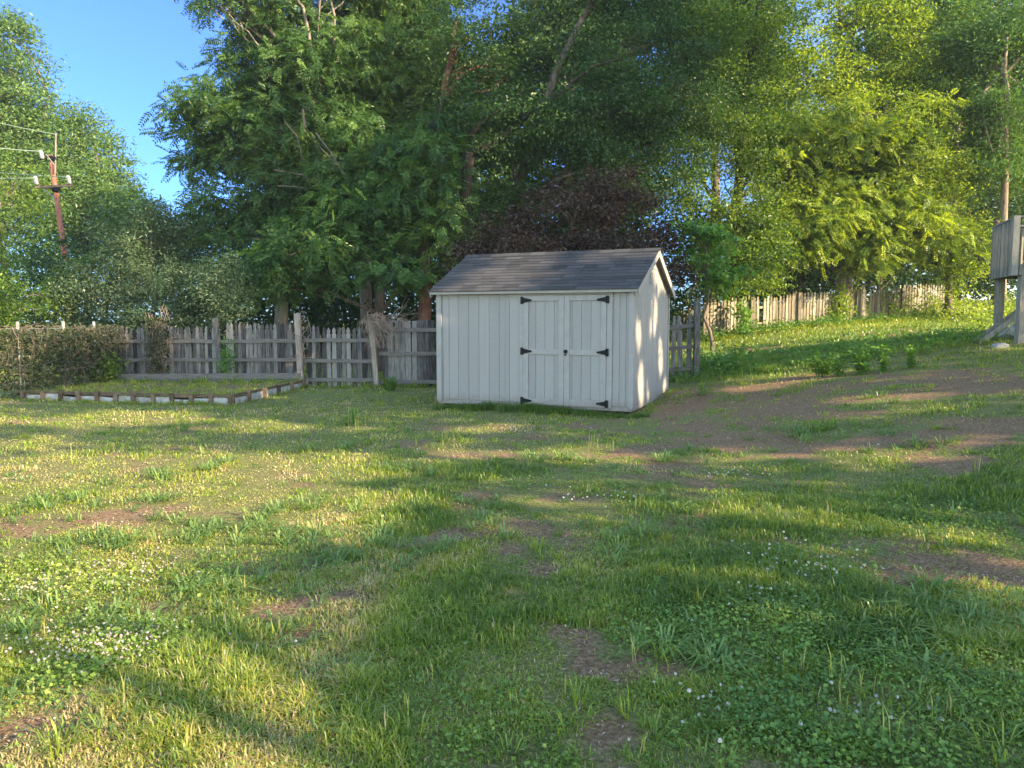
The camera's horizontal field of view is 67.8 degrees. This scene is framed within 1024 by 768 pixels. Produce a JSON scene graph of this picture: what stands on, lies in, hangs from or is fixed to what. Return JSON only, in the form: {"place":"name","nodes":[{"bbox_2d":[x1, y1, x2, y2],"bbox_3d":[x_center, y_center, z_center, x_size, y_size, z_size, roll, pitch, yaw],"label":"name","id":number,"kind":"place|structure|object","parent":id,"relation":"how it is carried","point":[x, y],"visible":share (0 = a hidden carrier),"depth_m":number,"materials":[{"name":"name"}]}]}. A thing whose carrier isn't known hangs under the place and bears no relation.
{"place":"outdoors","nodes":[
{"label":"outdoors","id":0,"kind":"place"},
{"bbox_2d":[375,375,401,390],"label":"iris clump","id":1,"kind":"object","parent":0,"point":[389,385],"visible":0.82,"depth_m":16.70,"materials":[{"name":"green plant"}]},
{"bbox_2d":[0,299,1015,382],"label":"grass","id":2,"kind":"structure","parent":0,"point":[916,323],"depth_m":21.96,"materials":[{"name":"green plant"}]},
{"bbox_2d":[0,301,1023,767],"bbox_3d":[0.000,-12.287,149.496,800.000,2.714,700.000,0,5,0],"label":"ground","id":3,"kind":"structure","parent":0,"point":[786,407],"depth_m":7.20,"materials":[{"name":"green plant"}]},
{"bbox_2d":[0,143,91,329],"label":"lime tree","id":4,"kind":"object","parent":3,"relation":"on","point":[8,192],"visible":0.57,"depth_m":34.43,"materials":[{"name":"green plant"}]},
{"bbox_2d":[0,1,104,297],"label":"hill tree","id":5,"kind":"object","parent":3,"relation":"on","point":[13,90],"visible":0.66,"depth_m":40.67,"materials":[{"name":"green plant"}]},
{"bbox_2d":[0,253,104,378],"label":"broadleaf shrub","id":6,"kind":"object","parent":3,"relation":"on","point":[16,305],"visible":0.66,"depth_m":20.49,"materials":[{"name":"green plant"}]},
{"bbox_2d":[0,322,104,396],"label":"wire fence","id":7,"kind":"object","parent":3,"relation":"on","point":[63,328],"visible":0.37,"depth_m":15.82,"materials":[{"name":"grey metal"}]},
{"bbox_2d":[33,133,76,350],"bbox_3d":[-18.795,-5.669,31.541,1.579,9.191,0.489,0,5,0],"label":"utility pole","id":8,"kind":"object","parent":3,"relation":"on","point":[55,188],"visible":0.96,"depth_m":31.30,"materials":[{"name":"brown wood"}]},
{"bbox_2d":[0,177,36,178],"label":"power wire","id":9,"kind":"object","parent":8,"relation":"attached to","point":[16,178],"visible":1,"depth_m":29.85,"materials":[{"name":"grey metal"}]},
{"bbox_2d":[1,148,40,151],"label":"power wire","id":10,"kind":"object","parent":8,"relation":"attached to","point":[18,149],"visible":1,"depth_m":29.88,"materials":[{"name":"grey metal"}]},
{"bbox_2d":[0,172,68,177],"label":"power wire","id":11,"kind":"object","parent":8,"relation":"attached to","point":[32,175],"visible":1,"depth_m":29.66,"materials":[{"name":"grey metal"}]},
{"bbox_2d":[0,324,147,396],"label":"dead vine hedge","id":12,"kind":"object","parent":3,"relation":"on","point":[85,344],"visible":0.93,"depth_m":16.18,"materials":[{"name":"brown plant"}]},
{"bbox_2d":[0,230,148,357],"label":"understory shrub","id":13,"kind":"object","parent":3,"relation":"on","point":[43,261],"visible":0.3,"depth_m":29.83,"materials":[{"name":"green plant"}]},
{"bbox_2d":[0,95,152,333],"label":"hill tree","id":14,"kind":"object","parent":3,"relation":"on","point":[85,153],"visible":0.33,"depth_m":43.48,"materials":[{"name":"green plant"}]},
{"bbox_2d":[86,345,128,382],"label":"creeper","id":15,"kind":"object","parent":3,"relation":"on","point":[112,371],"visible":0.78,"depth_m":17.55,"materials":[{"name":"green plant"}]},
{"bbox_2d":[63,115,191,280],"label":"hill tree","id":16,"kind":"object","parent":3,"relation":"on","point":[126,178],"visible":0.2,"depth_m":46.90,"materials":[{"name":"green plant"}]},
{"bbox_2d":[37,194,224,344],"bbox_3d":[-10.834,-2.942,22.399,4.313,5.448,4.884,0,5,0],"label":"olive shrub","id":17,"kind":"object","parent":3,"relation":"on","point":[137,272],"visible":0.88,"depth_m":21.84,"materials":[{"name":"green plant"}]},
{"bbox_2d":[73,181,236,352],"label":"dark tree","id":18,"kind":"object","parent":3,"relation":"on","point":[103,214],"visible":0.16,"depth_m":34.84,"materials":[{"name":"green plant"}]},
{"bbox_2d":[20,373,304,404],"bbox_3d":[-7.266,0.129,16.094,4.951,0.477,3.548,0,5,0],"label":"raised bed","id":19,"kind":"object","parent":3,"relation":"on","point":[216,398],"visible":0.65,"depth_m":15.52,"materials":[{"name":"grey stone"}]},
{"bbox_2d":[70,215,268,356],"bbox_3d":[-12.918,-3.667,29.192,7.164,5.781,4.704,-2,5,-22],"label":"understory shrub","id":20,"kind":"object","parent":3,"relation":"on","point":[113,318],"visible":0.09,"depth_m":28.98,"materials":[{"name":"green plant"}]},
{"bbox_2d":[178,416,191,430],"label":"upright weed","id":21,"kind":"object","parent":3,"relation":"on","point":[185,426],"visible":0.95,"depth_m":10.94,"materials":[{"name":"green plant"}]},
{"bbox_2d":[113,248,261,338],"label":"olive shrub","id":22,"kind":"object","parent":3,"relation":"on","point":[199,296],"visible":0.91,"depth_m":19.42,"materials":[{"name":"green plant"}]},
{"bbox_2d":[104,318,296,380],"bbox_3d":[-7.418,-0.714,18.239,4.687,1.729,0.230,0,5,0],"label":"picket fence","id":23,"kind":"object","parent":3,"relation":"on","point":[183,361],"visible":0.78,"depth_m":18.25,"materials":[{"name":"grey wood"}]},
{"bbox_2d":[136,305,180,373],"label":"dry vine","id":24,"kind":"object","parent":23,"relation":"attached to","point":[160,342],"visible":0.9,"depth_m":18.00,"materials":[{"name":"brown plant"}]},
{"bbox_2d":[142,205,310,352],"bbox_3d":[-12.618,-4.451,33.322,8.614,6.667,5.016,0,5,0],"label":"understory shrub","id":25,"kind":"object","parent":3,"relation":"on","point":[224,275],"visible":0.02,"depth_m":32.92,"materials":[{"name":"green plant"}]},
{"bbox_2d":[214,330,239,379],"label":"creeper","id":26,"kind":"object","parent":3,"relation":"on","point":[229,357],"visible":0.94,"depth_m":17.90,"materials":[{"name":"green plant"}]},
{"bbox_2d":[168,223,353,357],"bbox_3d":[-9.135,-3.505,28.136,7.521,5.779,4.037,-2,5,-18],"label":"understory shrub","id":27,"kind":"object","parent":3,"relation":"on","point":[273,316],"visible":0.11,"depth_m":27.80,"materials":[{"name":"green plant"}]},
{"bbox_2d":[138,0,392,357],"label":"walnut tree","id":28,"kind":"object","parent":3,"relation":"on","point":[277,68],"visible":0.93,"depth_m":22.43,"materials":[{"name":"green plant"}]},
{"bbox_2d":[290,311,312,385],"bbox_3d":[-4.936,-0.772,17.833,0.561,1.891,0.399,0,5,0],"label":"gate post","id":29,"kind":"object","parent":3,"relation":"on","point":[298,333],"visible":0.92,"depth_m":17.78,"materials":[{"name":"grey wood"}]},
{"bbox_2d":[219,194,398,356],"bbox_3d":[-8.734,-5.130,32.963,8.004,8.152,4.735,-1,5,-12],"label":"understory shrub","id":30,"kind":"object","parent":3,"relation":"on","point":[314,314],"visible":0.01,"depth_m":32.72,"materials":[{"name":"green plant"}]},
{"bbox_2d":[231,19,404,351],"bbox_3d":[-9.082,-8.949,35.336,9.765,15.369,6.294,0,5,0],"label":"woodland tree","id":31,"kind":"object","parent":3,"relation":"on","point":[314,192],"visible":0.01,"depth_m":34.36,"materials":[{"name":"green plant"}]},
{"bbox_2d":[243,212,435,364],"bbox_3d":[-5.885,-3.599,27.153,7.385,6.070,4.914,0,5,0],"label":"understory shrub","id":32,"kind":"object","parent":3,"relation":"on","point":[324,321],"visible":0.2,"depth_m":26.79,"materials":[{"name":"green plant"}]},
{"bbox_2d":[345,406,360,425],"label":"upright weed","id":33,"kind":"object","parent":3,"relation":"on","point":[353,420],"visible":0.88,"depth_m":11.48,"materials":[{"name":"green plant"}]},
{"bbox_2d":[211,93,495,372],"bbox_3d":[-4.458,-4.308,22.020,8.377,8.309,5.116,0,5,0],"label":"walnut tree","id":34,"kind":"object","parent":3,"relation":"on","point":[387,208],"visible":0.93,"depth_m":21.13,"materials":[{"name":"green plant"}]},
{"bbox_2d":[368,320,379,386],"bbox_3d":[-3.204,-0.647,17.708,0.230,1.658,0.110,0,5,0],"label":"gate post","id":35,"kind":"object","parent":3,"relation":"on","point":[374,363],"visible":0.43,"depth_m":17.66,"materials":[{"name":"grey wood"}]},
{"bbox_2d":[303,324,373,386],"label":"picket gate","id":36,"kind":"structure","parent":35,"relation":"attached to","point":[338,360],"depth_m":17.90,"materials":[{"name":"grey wood"}]},
{"bbox_2d":[304,178,467,348],"bbox_3d":[-4.933,-4.986,32.959,8.437,7.794,4.585,-1,5,-16],"label":"understory shrub","id":37,"kind":"object","parent":3,"relation":"on","point":[374,291],"visible":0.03,"depth_m":32.56,"materials":[{"name":"green plant"}]},
{"bbox_2d":[297,0,484,367],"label":"walnut tree","id":38,"kind":"object","parent":3,"relation":"on","point":[381,25],"visible":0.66,"depth_m":23.55,"materials":[{"name":"green plant"}]},
{"bbox_2d":[379,320,436,386],"bbox_3d":[-1.968,-0.656,17.599,2.267,1.656,0.112,1,5,8],"label":"board fence","id":39,"kind":"object","parent":3,"relation":"on","point":[424,359],"visible":0.45,"depth_m":17.66,"materials":[{"name":"grey wood"}]},
{"bbox_2d":[355,297,422,347],"bbox_3d":[-2.768,-1.438,17.453,1.626,1.226,0.819,-1,5,-12],"label":"dry vine tangle","id":40,"kind":"object","parent":39,"relation":"on","point":[379,321],"visible":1,"depth_m":17.41,"materials":[{"name":"brown plant"}]},
{"bbox_2d":[359,12,475,350],"bbox_3d":[-5.121,-10.737,37.135,8.613,18.564,6.238,0,5,0],"label":"woodland tree","id":41,"kind":"object","parent":3,"relation":"on","point":[429,147],"depth_m":36.13,"materials":[{"name":"green plant"}]},
{"bbox_2d":[330,193,513,357],"bbox_3d":[-2.597,-3.603,25.942,7.019,6.197,4.706,-2,5,-18],"label":"understory shrub","id":42,"kind":"object","parent":3,"relation":"on","point":[412,306],"visible":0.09,"depth_m":25.51,"materials":[{"name":"green plant"}]},
{"bbox_2d":[0,468,943,742],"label":"clover blossoms","id":43,"kind":"object","parent":3,"relation":"on","point":[296,640],"visible":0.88,"depth_m":3.76,"materials":[{"name":"white plant"}]},
{"bbox_2d":[395,0,555,370],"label":"tree","id":44,"kind":"object","parent":3,"relation":"on","point":[484,79],"visible":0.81,"depth_m":22.07,"materials":[{"name":"green plant"}]},
{"bbox_2d":[408,156,552,320],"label":"understory shrub","id":45,"kind":"object","parent":3,"relation":"on","point":[488,180],"visible":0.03,"depth_m":33.15,"materials":[{"name":"green plant"}]},
{"bbox_2d":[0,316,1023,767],"bbox_3d":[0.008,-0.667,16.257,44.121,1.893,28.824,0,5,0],"label":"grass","id":46,"kind":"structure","parent":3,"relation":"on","point":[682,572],"depth_m":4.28,"materials":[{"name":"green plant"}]},
{"bbox_2d":[0,336,1023,767],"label":"clover","id":47,"kind":"object","parent":3,"relation":"on","point":[750,718],"visible":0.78,"depth_m":3.47,"materials":[{"name":"green plant"}]},
{"bbox_2d":[0,356,1023,767],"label":"leaf litter","id":48,"kind":"object","parent":3,"relation":"on","point":[556,572],"visible":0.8,"depth_m":4.88,"materials":[{"name":"brown plant"}]},
{"bbox_2d":[1,358,1023,767],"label":"pebbles","id":49,"kind":"object","parent":3,"relation":"on","point":[567,540],"visible":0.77,"depth_m":5.05,"materials":[{"name":"grey stone"}]},
{"bbox_2d":[433,17,601,251],"bbox_3d":[-0.037,-8.954,35.105,8.602,15.081,6.827,0,5,0],"label":"woodland tree","id":50,"kind":"object","parent":3,"relation":"on","point":[542,93],"visible":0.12,"depth_m":34.07,"materials":[{"name":"green plant"}]},
{"bbox_2d":[428,248,675,413],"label":"garden shed","id":51,"kind":"structure","parent":3,"relation":"on","point":[588,329],"depth_m":13.14,"materials":[{"name":"white wood"}]},
{"bbox_2d":[520,295,563,405],"bbox_3d":[0.511,-0.569,12.935,0.781,1.857,0.052,2,5,23],"label":"door","id":52,"kind":"structure","parent":51,"relation":"in","point":[542,352],"depth_m":12.94,"materials":[{"name":"paint"}]},
{"bbox_2d":[563,295,608,407],"bbox_3d":[1.223,-0.542,12.619,0.774,1.857,0.090,2,5,23],"label":"door","id":53,"kind":"structure","parent":51,"relation":"in","point":[588,325],"depth_m":12.65,"materials":[{"name":"paint"}]},
{"bbox_2d":[489,180,625,252],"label":"understory shrub","id":54,"kind":"object","parent":3,"relation":"on","point":[562,231],"visible":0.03,"depth_m":27.66,"materials":[{"name":"green plant"}]},
{"bbox_2d":[426,160,703,290],"bbox_3d":[1.209,-2.786,19.051,6.949,5.630,3.391,0,5,0],"label":"plum tree","id":55,"kind":"object","parent":3,"relation":"on","point":[610,197],"visible":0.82,"depth_m":18.66,"materials":[{"name":"purple plant"}]},
{"bbox_2d":[484,0,657,243],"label":"woodland tree","id":56,"kind":"object","parent":3,"relation":"on","point":[549,25],"visible":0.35,"depth_m":32.71,"materials":[{"name":"green plant"}]},
{"bbox_2d":[447,0,768,268],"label":"oak tree","id":57,"kind":"object","parent":3,"relation":"on","point":[588,145],"visible":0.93,"depth_m":22.31,"materials":[{"name":"green plant"}]},
{"bbox_2d":[546,163,679,288],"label":"understory shrub","id":58,"kind":"object","parent":3,"relation":"on","point":[626,226],"visible":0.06,"depth_m":33.68,"materials":[{"name":"green plant"}]},
{"bbox_2d":[544,20,688,253],"bbox_3d":[4.986,-10.364,37.406,8.796,15.955,6.249,0,5,0],"label":"woodland tree","id":59,"kind":"object","parent":3,"relation":"on","point":[660,179],"visible":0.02,"depth_m":36.50,"materials":[{"name":"green plant"}]},
{"bbox_2d":[669,298,700,376],"bbox_3d":[1.632,-0.857,16.958,4.962,2.049,0.225,1,5,13],"label":"picket fence","id":60,"kind":"object","parent":3,"relation":"on","point":[689,346],"visible":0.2,"depth_m":16.46,"materials":[{"name":"grey wood"}]},
{"bbox_2d":[629,209,774,339],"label":"understory shrub","id":61,"kind":"object","parent":3,"relation":"on","point":[687,302],"visible":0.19,"depth_m":26.86,"materials":[{"name":"green plant"}]},
{"bbox_2d":[697,378,714,395],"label":"upright weed","id":62,"kind":"object","parent":3,"relation":"on","point":[702,391],"visible":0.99,"depth_m":13.79,"materials":[{"name":"green plant"}]},
{"bbox_2d":[666,215,759,351],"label":"sapling","id":63,"kind":"object","parent":3,"relation":"on","point":[707,246],"visible":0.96,"depth_m":19.28,"materials":[{"name":"green plant"}]},
{"bbox_2d":[634,0,804,324],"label":"woodland tree","id":64,"kind":"object","parent":3,"relation":"on","point":[714,179],"visible":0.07,"depth_m":34.10,"materials":[{"name":"green plant"}]},
{"bbox_2d":[685,340,771,371],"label":"creeper","id":65,"kind":"object","parent":3,"relation":"on","point":[715,358],"visible":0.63,"depth_m":17.01,"materials":[{"name":"green plant"}]},
{"bbox_2d":[640,0,822,332],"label":"oak tree","id":66,"kind":"object","parent":3,"relation":"on","point":[764,250],"visible":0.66,"depth_m":23.82,"materials":[{"name":"green plant"}]},
{"bbox_2d":[727,342,749,370],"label":"upright weed","id":67,"kind":"object","parent":3,"relation":"on","point":[736,358],"visible":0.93,"depth_m":16.17,"materials":[{"name":"green plant"}]},
{"bbox_2d":[661,0,829,317],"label":"woodland tree","id":68,"kind":"object","parent":3,"relation":"on","point":[782,57],"visible":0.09,"depth_m":34.72,"materials":[{"name":"green plant"}]},
{"bbox_2d":[675,181,835,316],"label":"understory shrub","id":69,"kind":"object","parent":3,"relation":"on","point":[790,291],"visible":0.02,"depth_m":34.59,"materials":[{"name":"green plant"}]},
{"bbox_2d":[722,103,834,302],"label":"woodland tree","id":70,"kind":"object","parent":3,"relation":"on","point":[801,266],"visible":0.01,"depth_m":40.64,"materials":[{"name":"green plant"}]},
{"bbox_2d":[694,178,874,314],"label":"understory shrub","id":71,"kind":"object","parent":3,"relation":"on","point":[807,277],"visible":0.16,"depth_m":32.73,"materials":[{"name":"green plant"}]},
{"bbox_2d":[806,349,838,376],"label":"broadleaf weed","id":72,"kind":"object","parent":3,"relation":"on","point":[821,370],"visible":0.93,"depth_m":14.10,"materials":[{"name":"green plant"}]},
{"bbox_2d":[703,283,952,335],"bbox_3d":[12.024,-2.745,28.053,11.986,2.302,0.399,-2,5,-23],"label":"picket fence","id":73,"kind":"object","parent":3,"relation":"on","point":[800,309],"visible":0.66,"depth_m":27.64,"materials":[{"name":"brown wood"}]},
{"bbox_2d":[725,292,757,336],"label":"creeper","id":74,"kind":"object","parent":73,"relation":"attached to","point":[744,313],"visible":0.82,"depth_m":25.58,"materials":[{"name":"green plant"}]},
{"bbox_2d":[825,279,861,320],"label":"creeper","id":75,"kind":"object","parent":73,"relation":"attached to","point":[840,303],"visible":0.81,"depth_m":27.82,"materials":[{"name":"green plant"}]},
{"bbox_2d":[880,280,941,317],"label":"creeper","id":76,"kind":"object","parent":73,"relation":"attached to","point":[903,307],"visible":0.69,"depth_m":28.99,"materials":[{"name":"green plant"}]},
{"bbox_2d":[800,414,861,433],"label":"grass","id":77,"kind":"structure","parent":3,"relation":"on","point":[828,426],"depth_m":9.67,"materials":[{"name":"green plant"}]},
{"bbox_2d":[825,357,850,376],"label":"broadleaf weed","id":78,"kind":"object","parent":3,"relation":"on","point":[838,369],"visible":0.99,"depth_m":13.76,"materials":[{"name":"green plant"}]},
{"bbox_2d":[669,305,1009,382],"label":"undergrowth","id":79,"kind":"object","parent":3,"relation":"on","point":[945,333],"visible":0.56,"depth_m":17.57,"materials":[{"name":"green plant"}]},
{"bbox_2d":[720,88,991,314],"bbox_3d":[12.439,-6.216,26.911,10.428,8.319,5.510,0,5,0],"label":"lime tree","id":80,"kind":"object","parent":3,"relation":"on","point":[859,231],"visible":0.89,"depth_m":25.97,"materials":[{"name":"green plant"}]},
{"bbox_2d":[843,344,875,374],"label":"broadleaf weed","id":81,"kind":"object","parent":3,"relation":"on","point":[862,367],"visible":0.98,"depth_m":13.58,"materials":[{"name":"green plant"}]},
{"bbox_2d":[729,0,997,313],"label":"tall tree","id":82,"kind":"object","parent":3,"relation":"on","point":[892,46],"visible":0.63,"depth_m":27.93,"materials":[{"name":"green plant"}]},
{"bbox_2d":[730,77,1002,317],"bbox_3d":[12.678,-6.245,26.335,10.724,8.302,4.020,-1,5,-12],"label":"lime tree","id":83,"kind":"object","parent":3,"relation":"on","point":[949,292],"visible":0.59,"depth_m":25.82,"materials":[{"name":"green plant"}]},
{"bbox_2d":[789,185,969,312],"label":"understory shrub","id":84,"kind":"object","parent":3,"relation":"on","point":[879,285],"visible":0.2,"depth_m":33.66,"materials":[{"name":"green plant"}]},
{"bbox_2d":[876,344,892,372],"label":"broadleaf weed","id":85,"kind":"object","parent":3,"relation":"on","point":[883,363],"visible":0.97,"depth_m":13.41,"materials":[{"name":"green plant"}]},
{"bbox_2d":[809,0,963,297],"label":"woodland tree","id":86,"kind":"object","parent":3,"relation":"on","point":[859,48],"visible":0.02,"depth_m":42.34,"materials":[{"name":"green plant"}]},
{"bbox_2d":[903,344,918,367],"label":"broadleaf weed","id":87,"kind":"object","parent":3,"relation":"on","point":[909,359],"visible":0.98,"depth_m":13.53,"materials":[{"name":"green plant"}]},
{"bbox_2d":[853,0,1023,301],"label":"woodland tree","id":88,"kind":"object","parent":3,"relation":"on","point":[994,7],"visible":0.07,"depth_m":35.93,"materials":[{"name":"green plant"}]},
{"bbox_2d":[910,288,993,320],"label":"ground creeper","id":89,"kind":"object","parent":3,"relation":"on","point":[959,314],"visible":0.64,"depth_m":28.27,"materials":[{"name":"green plant"}]},
{"bbox_2d":[884,167,1023,299],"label":"understory shrub","id":90,"kind":"object","parent":3,"relation":"on","point":[960,297],"visible":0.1,"depth_m":37.51,"materials":[{"name":"green plant"}]},
{"bbox_2d":[912,25,1023,298],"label":"woodland tree","id":91,"kind":"object","parent":3,"relation":"on","point":[992,211],"visible":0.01,"depth_m":40.50,"materials":[{"name":"green plant"}]},
{"bbox_2d":[915,0,1023,310],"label":"tree","id":92,"kind":"object","parent":3,"relation":"on","point":[1001,99],"visible":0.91,"depth_m":26.62,"materials":[{"name":"green plant"}]},
{"bbox_2d":[942,288,1016,322],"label":"ground creeper","id":93,"kind":"object","parent":3,"relation":"on","point":[983,315],"visible":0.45,"depth_m":23.66,"materials":[{"name":"green plant"}]},
{"bbox_2d":[943,160,1023,302],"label":"understory shrub","id":94,"kind":"object","parent":3,"relation":"on","point":[1013,282],"visible":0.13,"depth_m":35.73,"materials":[{"name":"green plant"}]},
{"bbox_2d":[973,309,1015,343],"bbox_3d":[10.138,-1.253,15.700,1.228,0.905,0.340,0,5,0],"label":"stair stringer","id":95,"kind":"object","parent":3,"relation":"on","point":[1001,324],"visible":0.61,"depth_m":15.57,"materials":[{"name":"grey wood"}]},
{"bbox_2d":[991,343,1008,347],"bbox_3d":[9.402,-0.733,14.677,0.261,0.116,0.225,1,5,11],"label":"stone","id":96,"kind":"object","parent":3,"relation":"on","point":[1001,345],"visible":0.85,"depth_m":14.58,"materials":[{"name":"white stone"}]},
{"bbox_2d":[996,323,1014,337],"bbox_3d":[10.525,-1.150,16.125,0.570,0.360,0.130,0,5,0],"label":"white board","id":97,"kind":"object","parent":3,"relation":"on","point":[1006,331],"visible":0.33,"depth_m":16.13,"materials":[{"name":"white wood"}]},
{"bbox_2d":[990,215,1023,343],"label":"raised deck","id":98,"kind":"structure","parent":3,"relation":"on","point":[1004,265],"depth_m":15.41,"materials":[{"name":"grey wood"}]},
{"bbox_2d":[0,0,1023,321],"label":"sky","id":99,"kind":"structure","parent":0,"point":[120,54],"materials":[{"name":"blue"}]}
]}

